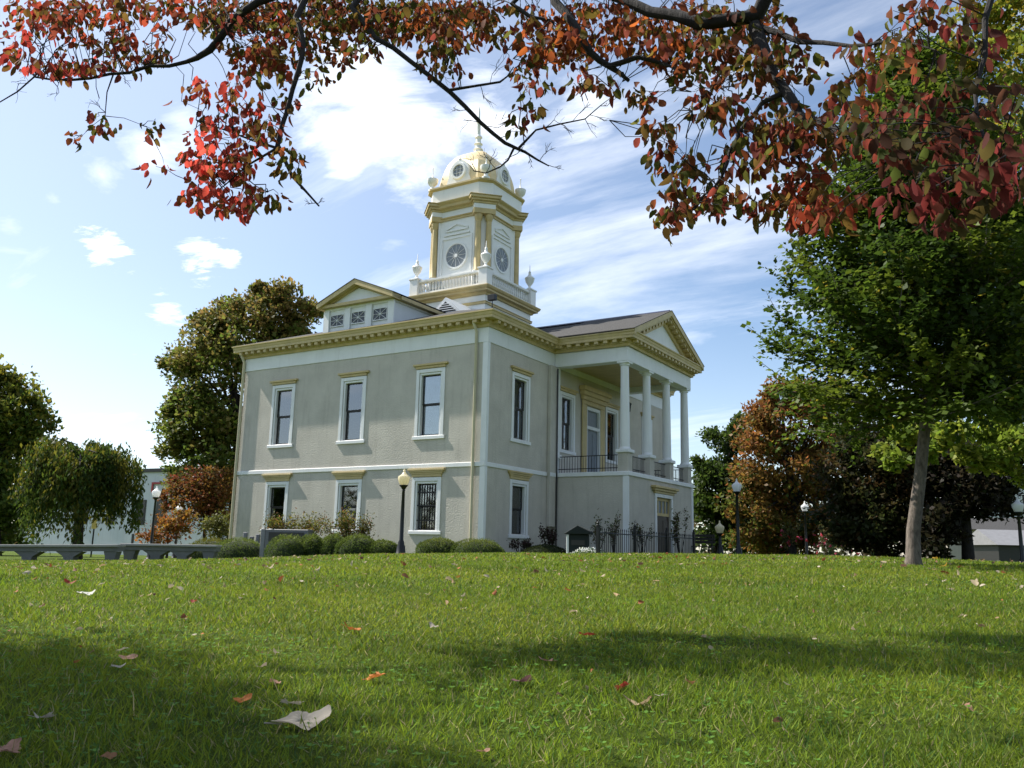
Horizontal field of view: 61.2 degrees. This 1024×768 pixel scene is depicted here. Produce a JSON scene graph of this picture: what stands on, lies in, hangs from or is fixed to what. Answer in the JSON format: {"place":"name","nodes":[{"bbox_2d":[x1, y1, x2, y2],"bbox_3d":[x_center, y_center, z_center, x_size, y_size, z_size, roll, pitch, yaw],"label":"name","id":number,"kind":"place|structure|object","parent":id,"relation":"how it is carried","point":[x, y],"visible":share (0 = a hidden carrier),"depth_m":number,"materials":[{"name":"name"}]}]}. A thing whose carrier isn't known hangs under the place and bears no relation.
{"place":"outdoors","nodes":[
{"label":"outdoors","id":0,"kind":"place"},
{"bbox_2d":[0,551,1023,767],"bbox_3d":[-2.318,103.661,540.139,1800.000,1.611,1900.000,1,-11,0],"label":"lawn ground","id":1,"kind":"structure","parent":0,"point":[10,555],"depth_m":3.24,"materials":[{"name":"green plant"}]},
{"bbox_2d":[0,738,21,752],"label":"fallen leaf","id":2,"kind":"object","parent":1,"relation":"on","point":[8,746],"visible":0.99,"depth_m":2.22,"materials":[{"name":"brown plant"}]},
{"bbox_2d":[0,353,64,554],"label":"broadleaf tree","id":3,"kind":"object","parent":1,"relation":"on","point":[18,424],"visible":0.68,"depth_m":45.58,"materials":[{"name":"green plant"}]},
{"bbox_2d":[28,710,56,717],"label":"fallen leaf","id":4,"kind":"object","parent":1,"relation":"on","point":[49,714],"visible":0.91,"depth_m":2.54,"materials":[{"name":"grey plant"}]},
{"bbox_2d":[0,544,125,560],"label":"concrete barrier","id":5,"kind":"object","parent":1,"relation":"on","point":[69,552],"visible":0.79,"depth_m":25.78,"materials":[{"name":"grey concrete"}]},
{"bbox_2d":[7,434,148,558],"bbox_3d":[-16.987,4.389,33.572,5.334,4.906,5.067,1,-11,0],"label":"weeping tree","id":6,"kind":"object","parent":1,"relation":"on","point":[76,482],"visible":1,"depth_m":32.66,"materials":[{"name":"green plant"}]},
{"bbox_2d":[90,520,96,556],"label":"street sign","id":7,"kind":"object","parent":1,"relation":"on","point":[93,526],"visible":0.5,"depth_m":45.24,"materials":[{"name":"black metal"}]},
{"bbox_2d":[101,751,116,758],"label":"fallen leaf","id":8,"kind":"object","parent":1,"relation":"on","point":[107,754],"visible":1,"depth_m":2.18,"materials":[{"name":"brown plant"}]},
{"bbox_2d":[23,468,228,555],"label":"commercial building","id":9,"kind":"structure","parent":1,"relation":"on","point":[115,534],"depth_m":73.21,"materials":[{"name":"paint"}]},
{"bbox_2d":[135,500,146,524],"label":"window","id":10,"kind":"structure","parent":9,"relation":"in","point":[144,503],"depth_m":72.73,"materials":[{"name":"grey glass"}]},
{"bbox_2d":[155,500,167,524],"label":"window","id":11,"kind":"structure","parent":9,"relation":"in","point":[158,502],"depth_m":71.99,"materials":[{"name":"grey glass"}]},
{"bbox_2d":[116,654,137,658],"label":"fallen leaf","id":12,"kind":"object","parent":1,"relation":"on","point":[130,656],"visible":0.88,"depth_m":3.59,"materials":[{"name":"beige plant"}]},
{"bbox_2d":[145,486,160,558],"bbox_3d":[-16.344,6.310,39.448,0.390,3.328,0.390,1,-11,0],"label":"street lamp","id":13,"kind":"object","parent":1,"relation":"on","point":[156,492],"visible":0.73,"depth_m":39.50,"materials":[{"name":"black metal"}]},
{"bbox_2d":[134,505,199,557],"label":"orange shrub","id":14,"kind":"object","parent":1,"relation":"on","point":[167,524],"visible":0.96,"depth_m":46.21,"materials":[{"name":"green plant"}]},
{"bbox_2d":[120,543,221,559],"bbox_3d":[-10.628,5.286,26.942,2.963,0.605,0.560,1,-11,0],"label":"concrete barrier","id":15,"kind":"object","parent":1,"relation":"on","point":[160,551],"visible":0.71,"depth_m":26.77,"materials":[{"name":"grey concrete"}]},
{"bbox_2d":[171,503,181,557],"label":"street lamp","id":16,"kind":"object","parent":1,"relation":"on","point":[173,555],"visible":0.23,"depth_m":49.08,"materials":[{"name":"black metal"}]},
{"bbox_2d":[153,464,236,541],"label":"red tree","id":17,"kind":"object","parent":1,"relation":"on","point":[201,497],"visible":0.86,"depth_m":51.05,"materials":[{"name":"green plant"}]},
{"bbox_2d":[189,536,226,558],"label":"clipped shrub","id":18,"kind":"object","parent":1,"relation":"on","point":[198,554],"visible":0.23,"depth_m":32.56,"materials":[{"name":"green plant"}]},
{"bbox_2d":[195,510,233,541],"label":"green shrub","id":19,"kind":"object","parent":1,"relation":"on","point":[220,527],"visible":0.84,"depth_m":44.09,"materials":[{"name":"green plant"}]},
{"bbox_2d":[146,275,323,541],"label":"broadleaf tree","id":20,"kind":"object","parent":1,"relation":"on","point":[192,408],"visible":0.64,"depth_m":55.60,"materials":[{"name":"green plant"}]},
{"bbox_2d":[214,536,259,558],"bbox_3d":[-9.534,5.844,30.455,2.182,0.975,1.780,1,-11,0],"label":"clipped shrub","id":21,"kind":"object","parent":1,"relation":"on","point":[241,548],"visible":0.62,"depth_m":29.93,"materials":[{"name":"green plant"}]},
{"bbox_2d":[231,693,251,702],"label":"fallen leaf","id":22,"kind":"object","parent":1,"relation":"on","point":[247,697],"visible":0.99,"depth_m":2.87,"materials":[{"name":"orange plant"}]},
{"bbox_2d":[243,532,259,543],"bbox_3d":[-9.356,5.840,31.016,0.600,1.021,0.120,1,-11,0],"label":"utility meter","id":23,"kind":"object","parent":1,"relation":"on","point":[245,534],"visible":0.3,"depth_m":31.03,"materials":[{"name":"metal"}]},
{"bbox_2d":[264,534,305,556],"bbox_3d":[-7.394,5.388,28.431,1.632,0.978,1.631,1,-11,0],"label":"clipped shrub","id":24,"kind":"object","parent":1,"relation":"on","point":[283,545],"visible":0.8,"depth_m":28.06,"materials":[{"name":"green plant"}]},
{"bbox_2d":[259,529,313,556],"bbox_3d":[-7.744,5.521,29.684,1.940,1.069,0.342,-3,-12,22],"label":"stone sign","id":25,"kind":"object","parent":1,"relation":"on","point":[267,536],"visible":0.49,"depth_m":29.75,"materials":[{"name":"grey stone"}]},
{"bbox_2d":[281,698,303,704],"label":"fallen leaf","id":26,"kind":"object","parent":1,"relation":"on","point":[284,700],"visible":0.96,"depth_m":2.83,"materials":[{"name":"grey plant"}]},
{"bbox_2d":[260,503,329,535],"bbox_3d":[-7.665,5.194,30.410,2.548,1.971,1.601,1,-11,0],"label":"loose shrub","id":27,"kind":"object","parent":1,"relation":"on","point":[308,525],"visible":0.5,"depth_m":30.28,"materials":[{"name":"green plant"}]},
{"bbox_2d":[264,705,330,729],"bbox_3d":[-0.638,0.996,2.581,0.195,0.037,0.097,-3,8,-15],"label":"fallen leaf","id":28,"kind":"object","parent":1,"relation":"on","point":[320,715],"visible":0.94,"depth_m":2.59,"materials":[{"name":"beige plant"}]},
{"bbox_2d":[298,532,322,555],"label":"clipped shrub","id":29,"kind":"object","parent":1,"relation":"on","point":[311,544],"visible":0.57,"depth_m":28.45,"materials":[{"name":"green plant"}]},
{"bbox_2d":[316,532,345,554],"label":"clipped shrub","id":30,"kind":"object","parent":1,"relation":"on","point":[328,542],"visible":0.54,"depth_m":28.38,"materials":[{"name":"green plant"}]},
{"bbox_2d":[313,502,378,539],"bbox_3d":[-5.658,5.008,29.742,2.192,1.956,1.139,1,-11,0],"label":"loose shrub","id":31,"kind":"object","parent":1,"relation":"on","point":[346,525],"visible":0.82,"depth_m":29.54,"materials":[{"name":"green plant"}]},
{"bbox_2d":[343,621,360,629],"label":"fallen leaf","id":32,"kind":"object","parent":1,"relation":"on","point":[349,628],"visible":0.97,"depth_m":4.54,"materials":[{"name":"orange plant"}]},
{"bbox_2d":[333,533,373,554],"bbox_3d":[-5.026,5.351,28.400,1.623,0.963,1.347,1,-11,0],"label":"clipped shrub","id":33,"kind":"object","parent":1,"relation":"on","point":[357,543],"visible":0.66,"depth_m":28.05,"materials":[{"name":"green plant"}]},
{"bbox_2d":[361,671,384,679],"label":"fallen leaf","id":34,"kind":"object","parent":1,"relation":"on","point":[376,674],"visible":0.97,"depth_m":3.27,"materials":[{"name":"orange plant"}]},
{"bbox_2d":[364,539,397,553],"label":"clipped shrub","id":35,"kind":"object","parent":1,"relation":"on","point":[380,546],"visible":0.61,"depth_m":27.96,"materials":[{"name":"green plant"}]},
{"bbox_2d":[396,469,409,552],"bbox_3d":[-3.441,4.025,27.213,0.390,2.723,0.390,1,-11,0],"label":"street lamp","id":36,"kind":"object","parent":1,"relation":"on","point":[403,478],"visible":0.9,"depth_m":27.18,"materials":[{"name":"black metal"}]},
{"bbox_2d":[415,536,457,553],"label":"clipped shrub","id":37,"kind":"object","parent":1,"relation":"on","point":[438,545],"visible":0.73,"depth_m":27.75,"materials":[{"name":"green plant"}]},
{"bbox_2d":[1,466,898,555],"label":"wood","id":38,"kind":"object","parent":1,"relation":"on","point":[831,551],"depth_m":117.56,"materials":[{"name":"green plant"}]},
{"bbox_2d":[229,106,704,552],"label":"courthouse","id":39,"kind":"structure","parent":1,"relation":"on","point":[466,396],"depth_m":34.68,"materials":[{"name":"paint"}]},
{"bbox_2d":[260,473,292,530],"bbox_3d":[-9.704,4.921,35.723,1.680,2.385,0.350,-5,-13,31],"label":"window","id":40,"kind":"structure","parent":39,"relation":"in","point":[277,492],"depth_m":35.85,"materials":[{"name":"white paint"}]},
{"bbox_2d":[267,378,297,448],"bbox_3d":[-9.616,1.263,36.431,1.600,2.880,0.355,-5,-13,31],"label":"window","id":41,"kind":"structure","parent":39,"relation":"in","point":[283,410],"depth_m":36.51,"materials":[{"name":"white paint"}]},
{"bbox_2d":[331,471,365,533],"bbox_3d":[-6.355,4.609,33.691,1.680,2.385,0.350,-5,-13,31],"label":"window","id":42,"kind":"structure","parent":39,"relation":"in","point":[350,492],"depth_m":33.79,"materials":[{"name":"white paint"}]},
{"bbox_2d":[336,370,369,444],"bbox_3d":[-6.304,0.952,34.412,1.600,2.880,0.340,-5,-13,31],"label":"window","id":43,"kind":"structure","parent":39,"relation":"in","point":[352,420],"depth_m":34.49,"materials":[{"name":"white paint"}]},
{"bbox_2d":[407,468,445,534],"bbox_3d":[-3.125,4.308,31.732,1.680,2.385,0.350,-5,-13,31],"label":"window","id":44,"kind":"structure","parent":39,"relation":"in","point":[430,476],"depth_m":31.75,"materials":[{"name":"white paint"}]},
{"bbox_2d":[412,361,448,439],"bbox_3d":[-3.037,0.649,32.440,1.600,2.880,0.355,-5,-13,31],"label":"window","id":45,"kind":"structure","parent":39,"relation":"in","point":[429,422],"depth_m":32.55,"materials":[{"name":"white paint"}]},
{"bbox_2d":[444,242,467,268],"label":"round window","id":46,"kind":"structure","parent":39,"relation":"in","point":[455,256],"depth_m":41.70,"materials":[{"name":"white glass"}]},
{"bbox_2d":[494,246,509,273],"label":"round window","id":47,"kind":"structure","parent":39,"relation":"in","point":[501,257],"depth_m":42.21,"materials":[{"name":"grey glass"}]},
{"bbox_2d":[508,470,532,538],"bbox_3d":[0.208,4.527,32.385,0.350,2.465,1.680,-5,-13,31],"label":"window","id":48,"kind":"structure","parent":39,"relation":"in","point":[519,494],"depth_m":32.55,"materials":[{"name":"white paint"}]},
{"bbox_2d":[510,365,533,445],"bbox_3d":[0.279,0.848,33.092,0.355,2.880,1.600,-5,-13,31],"label":"window","id":49,"kind":"structure","parent":39,"relation":"in","point":[521,387],"depth_m":33.27,"materials":[{"name":"white paint"}]},
{"bbox_2d":[560,385,578,455],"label":"window","id":50,"kind":"structure","parent":39,"relation":"in","point":[567,404],"depth_m":36.45,"materials":[{"name":"white paint"}]},
{"bbox_2d":[605,403,619,464],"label":"window","id":51,"kind":"structure","parent":39,"relation":"in","point":[610,433],"depth_m":40.08,"materials":[{"name":"white paint"}]},
{"bbox_2d":[640,412,654,453],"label":"window","id":52,"kind":"structure","parent":39,"relation":"in","point":[652,417],"depth_m":43.82,"materials":[{"name":"white paint"}]},
{"bbox_2d":[450,536,504,552],"bbox_3d":[-1.117,5.264,27.782,1.991,0.738,1.588,1,-11,0],"label":"clipped shrub","id":53,"kind":"object","parent":1,"relation":"on","point":[476,545],"visible":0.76,"depth_m":27.43,"materials":[{"name":"green plant"}]},
{"bbox_2d":[0,0,1023,244],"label":"dogwood tree","id":54,"kind":"object","parent":1,"relation":"on","point":[982,176],"visible":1,"depth_m":4.80,"materials":[{"name":"red plant"}]},
{"bbox_2d":[0,624,1023,767],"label":"clover","id":55,"kind":"object","parent":1,"relation":"on","point":[390,751],"visible":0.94,"depth_m":3.02,"materials":[{"name":"green plant"}]},
{"bbox_2d":[0,551,1023,767],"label":"leaf litter","id":56,"kind":"object","parent":1,"relation":"on","point":[974,582],"visible":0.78,"depth_m":9.73,"materials":[{"name":"brown plant"}]},
{"bbox_2d":[506,538,532,552],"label":"loose shrub","id":57,"kind":"object","parent":1,"relation":"on","point":[525,544],"visible":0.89,"depth_m":29.89,"materials":[{"name":"green plant"}]},
{"bbox_2d":[511,675,533,681],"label":"fallen leaf","id":58,"kind":"object","parent":1,"relation":"on","point":[525,678],"visible":0.95,"depth_m":3.22,"materials":[{"name":"brown plant"}]},
{"bbox_2d":[523,543,565,552],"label":"clipped shrub","id":59,"kind":"object","parent":1,"relation":"on","point":[544,548],"visible":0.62,"depth_m":29.16,"materials":[{"name":"green plant"}]},
{"bbox_2d":[538,523,558,545],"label":"loose shrub","id":60,"kind":"object","parent":1,"relation":"on","point":[551,536],"visible":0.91,"depth_m":30.43,"materials":[{"name":"green plant"}]},
{"bbox_2d":[564,525,592,552],"bbox_3d":[2.115,5.001,27.564,0.832,0.963,0.680,-1,-11,14],"label":"information kiosk","id":61,"kind":"object","parent":1,"relation":"on","point":[577,537],"visible":0.73,"depth_m":27.32,"materials":[{"name":"green paint"}]},
{"bbox_2d":[579,632,594,634],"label":"fallen leaf","id":62,"kind":"object","parent":1,"relation":"on","point":[588,633],"visible":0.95,"depth_m":4.38,"materials":[{"name":"brown plant"}]},
{"bbox_2d":[569,547,605,553],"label":"flower clump","id":63,"kind":"object","parent":1,"relation":"on","point":[589,550],"visible":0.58,"depth_m":26.91,"materials":[{"name":"white plant"}]},
{"bbox_2d":[590,508,605,550],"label":"rose bush","id":64,"kind":"object","parent":1,"relation":"on","point":[594,528],"visible":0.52,"depth_m":30.03,"materials":[{"name":"green plant"}]},
{"bbox_2d":[604,510,620,552],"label":"rose bush","id":65,"kind":"object","parent":1,"relation":"on","point":[616,526],"visible":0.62,"depth_m":30.17,"materials":[{"name":"green plant"}]},
{"bbox_2d":[615,680,629,689],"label":"fallen leaf","id":66,"kind":"object","parent":1,"relation":"on","point":[624,683],"visible":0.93,"depth_m":3.14,"materials":[{"name":"red plant"}]},
{"bbox_2d":[623,694,651,705],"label":"fallen leaf","id":67,"kind":"object","parent":1,"relation":"on","point":[642,702],"visible":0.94,"depth_m":2.88,"materials":[{"name":"beige plant"}]},
{"bbox_2d":[628,521,653,552],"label":"rose bush","id":68,"kind":"object","parent":1,"relation":"on","point":[641,538],"visible":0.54,"depth_m":30.94,"materials":[{"name":"green plant"}]},
{"bbox_2d":[596,522,694,553],"bbox_3d":[4.835,5.628,29.988,0.130,1.410,8.580,-5,-13,31],"label":"iron fence","id":69,"kind":"object","parent":1,"relation":"on","point":[635,541],"visible":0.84,"depth_m":28.87,"materials":[{"name":"black metal"}]},
{"bbox_2d":[670,508,689,552],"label":"rose bush","id":70,"kind":"object","parent":1,"relation":"on","point":[675,527],"visible":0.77,"depth_m":32.52,"materials":[{"name":"green plant"}]},
{"bbox_2d":[691,534,714,553],"bbox_3d":[8.210,7.158,38.391,1.500,0.970,0.560,-5,-12,29],"label":"park bench","id":71,"kind":"object","parent":1,"relation":"on","point":[712,542],"visible":0.53,"depth_m":38.36,"materials":[{"name":"wood"}]},
{"bbox_2d":[715,520,723,553],"bbox_3d":[8.522,6.350,35.474,0.390,1.512,0.390,1,-11,0],"label":"street lamp","id":72,"kind":"object","parent":1,"relation":"on","point":[719,528],"visible":0.94,"depth_m":35.40,"materials":[{"name":"black metal"}]},
{"bbox_2d":[689,410,769,554],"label":"evergreen tree","id":73,"kind":"object","parent":1,"relation":"on","point":[713,474],"visible":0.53,"depth_m":51.21,"materials":[{"name":"green plant"}]},
{"bbox_2d":[732,478,741,554],"bbox_3d":[8.771,5.206,33.657,0.390,3.074,0.390,1,-11,0],"label":"street lamp","id":74,"kind":"object","parent":1,"relation":"on","point":[736,486],"visible":0.91,"depth_m":33.63,"materials":[{"name":"black metal"}]},
{"bbox_2d":[769,518,807,554],"bbox_3d":[12.021,6.643,37.406,1.630,2.112,0.759,3,-11,-7],"label":"rose bush","id":75,"kind":"object","parent":1,"relation":"on","point":[790,534],"visible":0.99,"depth_m":37.43,"materials":[{"name":"green plant"}]},
{"bbox_2d":[712,375,865,554],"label":"broadleaf tree","id":76,"kind":"object","parent":1,"relation":"on","point":[797,488],"visible":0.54,"depth_m":46.14,"materials":[{"name":"brown plant"}]},
{"bbox_2d":[801,501,808,554],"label":"street lamp","id":77,"kind":"object","parent":1,"relation":"on","point":[804,505],"visible":0.57,"depth_m":43.47,"materials":[{"name":"black metal"}]},
{"bbox_2d":[813,520,831,554],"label":"rose bush","id":78,"kind":"object","parent":1,"relation":"on","point":[824,544],"visible":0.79,"depth_m":37.30,"materials":[{"name":"green plant"}]},
{"bbox_2d":[829,545,859,555],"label":"rose bush","id":79,"kind":"object","parent":1,"relation":"on","point":[840,547],"visible":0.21,"depth_m":37.43,"materials":[{"name":"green plant"}]},
{"bbox_2d":[740,22,1023,564],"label":"linden tree","id":80,"kind":"object","parent":1,"relation":"on","point":[916,292],"visible":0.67,"depth_m":12.64,"materials":[{"name":"green plant"}]},
{"bbox_2d":[793,412,981,557],"bbox_3d":[14.512,3.953,32.918,7.233,6.503,4.724,1,-11,0],"label":"dark tree","id":81,"kind":"object","parent":1,"relation":"on","point":[879,498],"visible":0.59,"depth_m":32.20,"materials":[{"name":"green plant"}]},
{"bbox_2d":[867,0,1023,488],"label":"maple tree","id":82,"kind":"object","parent":1,"relation":"on","point":[1008,437],"visible":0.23,"depth_m":18.81,"materials":[{"name":"green plant"}]},
{"bbox_2d":[899,518,1023,559],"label":"house","id":83,"kind":"structure","parent":1,"relation":"on","point":[1011,524],"depth_m":62.02,"materials":[{"name":"beige"}]},
{"bbox_2d":[902,434,1023,559],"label":"dark tree","id":84,"kind":"object","parent":1,"relation":"on","point":[955,508],"visible":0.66,"depth_m":30.20,"materials":[{"name":"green plant"}]},
{"bbox_2d":[963,702,973,710],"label":"fallen leaf","id":85,"kind":"object","parent":1,"relation":"on","point":[970,708],"visible":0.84,"depth_m":2.88,"materials":[{"name":"plant"}]},
{"bbox_2d":[940,468,1023,517],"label":"house","id":86,"kind":"structure","parent":1,"relation":"on","point":[1016,495],"depth_m":84.57,"materials":[{"name":"paint"}]},
{"bbox_2d":[972,529,1023,561],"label":"garden shed","id":87,"kind":"structure","parent":1,"relation":"on","point":[996,545],"depth_m":51.97,"materials":[{"name":"stone"}]},
{"bbox_2d":[1011,497,1023,562],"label":"street lamp","id":88,"kind":"object","parent":1,"relation":"on","point":[1017,505],"visible":0.88,"depth_m":29.64,"materials":[{"name":"black metal"}]},
{"bbox_2d":[0,0,1023,555],"label":"sky","id":89,"kind":"structure","parent":0,"point":[98,270],"materials":[{"name":"blue"}]}
]}

